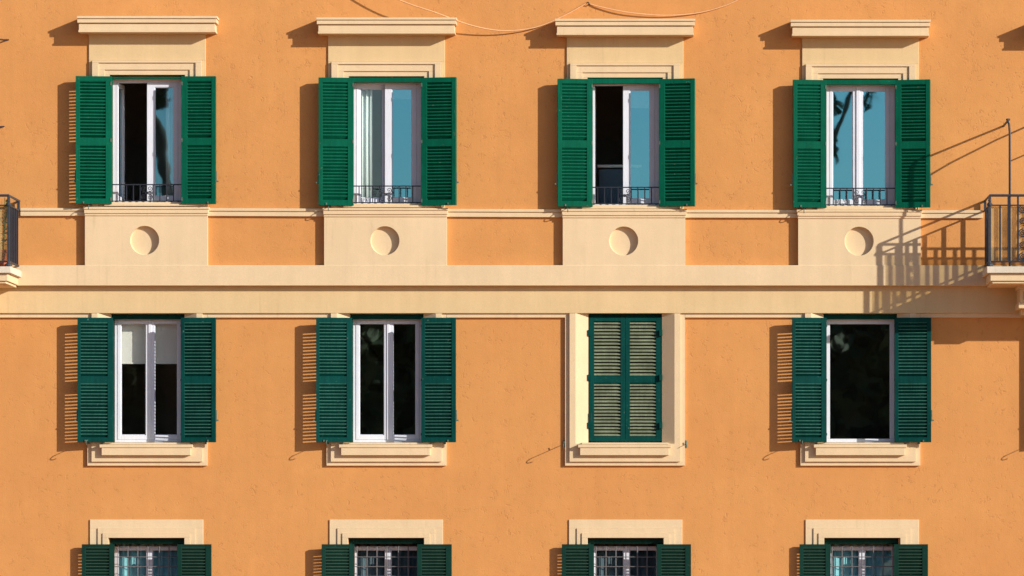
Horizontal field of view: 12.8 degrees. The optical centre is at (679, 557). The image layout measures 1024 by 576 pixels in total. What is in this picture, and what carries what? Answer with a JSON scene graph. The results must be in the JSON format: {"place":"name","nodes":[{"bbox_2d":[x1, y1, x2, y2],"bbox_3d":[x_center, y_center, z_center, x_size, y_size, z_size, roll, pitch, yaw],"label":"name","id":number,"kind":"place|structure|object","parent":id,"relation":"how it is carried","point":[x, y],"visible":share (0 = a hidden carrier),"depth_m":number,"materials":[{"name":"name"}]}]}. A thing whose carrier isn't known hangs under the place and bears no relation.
{"place":"outdoors","nodes":[
{"label":"outdoors","id":0,"kind":"place"},
{"bbox_2d":[0,199,6,265],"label":"balcony railing","id":1,"kind":"object","parent":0,"point":[3,254],"visible":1,"depth_m":56.27,"materials":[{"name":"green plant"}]},
{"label":"pavement","id":2,"kind":"structure","parent":0,"visible":0},
{"bbox_2d":[0,0,1023,575],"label":"apartment building","id":3,"kind":"structure","parent":2,"relation":"on","point":[766,318],"depth_m":56.91,"materials":[{"name":"orange paint"}]},
{"bbox_2d":[73,16,218,209],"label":"window","id":4,"kind":"structure","parent":3,"relation":"in","point":[121,121],"depth_m":56.88,"materials":[{"name":"white paint"}]},
{"bbox_2d":[75,313,218,465],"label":"window","id":5,"kind":"structure","parent":3,"relation":"in","point":[149,413],"depth_m":56.88,"materials":[{"name":"white paint"}]},
{"bbox_2d":[82,520,211,575],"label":"window","id":6,"kind":"structure","parent":3,"relation":"in","point":[99,557],"depth_m":56.97,"materials":[{"name":"white paint"}]},
{"bbox_2d":[116,544,176,575],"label":"window grille","id":7,"kind":"object","parent":6,"relation":"attached to","point":[132,560],"visible":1,"depth_m":57.33,"materials":[{"name":"metal"}]},
{"bbox_2d":[122,324,176,363],"bbox_3d":[-6.645,-2.721,57.272,0.830,0.577,0.038,0,0,0],"label":"roller blind","id":8,"kind":"object","parent":3,"relation":"attached to","point":[133,343],"visible":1,"depth_m":57.26,"materials":[{"name":"white fabric"}]},
{"bbox_2d":[166,88,172,195],"bbox_3d":[-6.346,-5.220,57.131,0.192,1.540,0.048,0,0,-2],"label":"curtain","id":9,"kind":"object","parent":3,"relation":"hanging from","point":[169,135],"visible":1,"depth_m":57.14,"materials":[{"name":"white fabric"}]},
{"bbox_2d":[361,90,371,196],"bbox_3d":[-3.941,-5.220,57.156,0.172,1.540,0.048,0,0,-3],"label":"curtain","id":10,"kind":"object","parent":3,"relation":"hanging from","point":[366,137],"visible":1,"depth_m":57.15,"materials":[{"name":"white fabric"}]},
{"bbox_2d":[313,313,458,465],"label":"window","id":11,"kind":"structure","parent":3,"relation":"in","point":[386,382],"depth_m":56.94,"materials":[{"name":"white paint"}]},
{"bbox_2d":[322,520,451,575],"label":"window","id":12,"kind":"structure","parent":3,"relation":"in","point":[339,558],"depth_m":56.97,"materials":[{"name":"white paint"}]},
{"bbox_2d":[354,544,416,575],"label":"window grille","id":13,"kind":"object","parent":12,"relation":"attached to","point":[371,560],"visible":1,"depth_m":57.33,"materials":[{"name":"grey metal"}]},
{"bbox_2d":[316,17,458,210],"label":"window","id":14,"kind":"structure","parent":3,"relation":"in","point":[401,60],"depth_m":56.85,"materials":[{"name":"white paint"}]},
{"bbox_2d":[399,0,586,30],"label":"cable","id":15,"kind":"object","parent":3,"relation":"attached to","point":[494,29],"visible":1,"depth_m":56.82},
{"bbox_2d":[597,165,622,202],"bbox_3d":[-0.766,-4.473,57.925,0.560,1.005,0.390,0,0,0],"label":"cabinet","id":16,"kind":"object","parent":3,"relation":"in","point":[610,175],"visible":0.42,"depth_m":57.75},
{"bbox_2d":[563,313,686,465],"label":"window","id":17,"kind":"structure","parent":3,"relation":"in","point":[625,372],"depth_m":57.02,"materials":[{"name":"white paint"}]},
{"bbox_2d":[555,19,696,211],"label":"window","id":18,"kind":"structure","parent":3,"relation":"in","point":[617,103],"depth_m":56.87,"materials":[{"name":"white paint"}]},
{"bbox_2d":[562,520,690,575],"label":"window","id":19,"kind":"structure","parent":3,"relation":"in","point":[579,557],"depth_m":56.97,"materials":[{"name":"white paint"}]},
{"bbox_2d":[594,544,656,575],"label":"window grille","id":20,"kind":"object","parent":19,"relation":"attached to","point":[610,560],"visible":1,"depth_m":57.33,"materials":[{"name":"grey metal"}]},
{"bbox_2d":[590,0,737,15],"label":"cable","id":21,"kind":"object","parent":3,"relation":"attached to","point":[664,15],"visible":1,"depth_m":56.88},
{"bbox_2d":[790,20,932,209],"bbox_3d":[2.259,-5.484,56.889,1.776,2.399,0.453,0,0,0],"label":"window","id":22,"kind":"structure","parent":3,"relation":"in","point":[862,107],"depth_m":56.88,"materials":[{"name":"white paint"}]},
{"bbox_2d":[789,313,933,465],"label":"window","id":23,"kind":"structure","parent":3,"relation":"in","point":[861,382],"depth_m":56.94,"materials":[{"name":"white paint"}]},
{"bbox_2d":[799,520,927,575],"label":"window","id":24,"kind":"structure","parent":3,"relation":"in","point":[909,557],"depth_m":56.97,"materials":[{"name":"white paint"}]},
{"bbox_2d":[831,544,893,575],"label":"window grille","id":25,"kind":"object","parent":24,"relation":"attached to","point":[878,560],"visible":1,"depth_m":57.33,"materials":[{"name":"metal"}]},
{"bbox_2d":[1003,118,1010,265],"bbox_3d":[4.037,-4.496,56.471,0.060,1.829,0.919,0,0,0],"label":"awning pole","id":26,"kind":"object","parent":3,"relation":"on","point":[1006,122],"visible":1,"depth_m":56.02,"materials":[{"name":"metal"}]}
]}

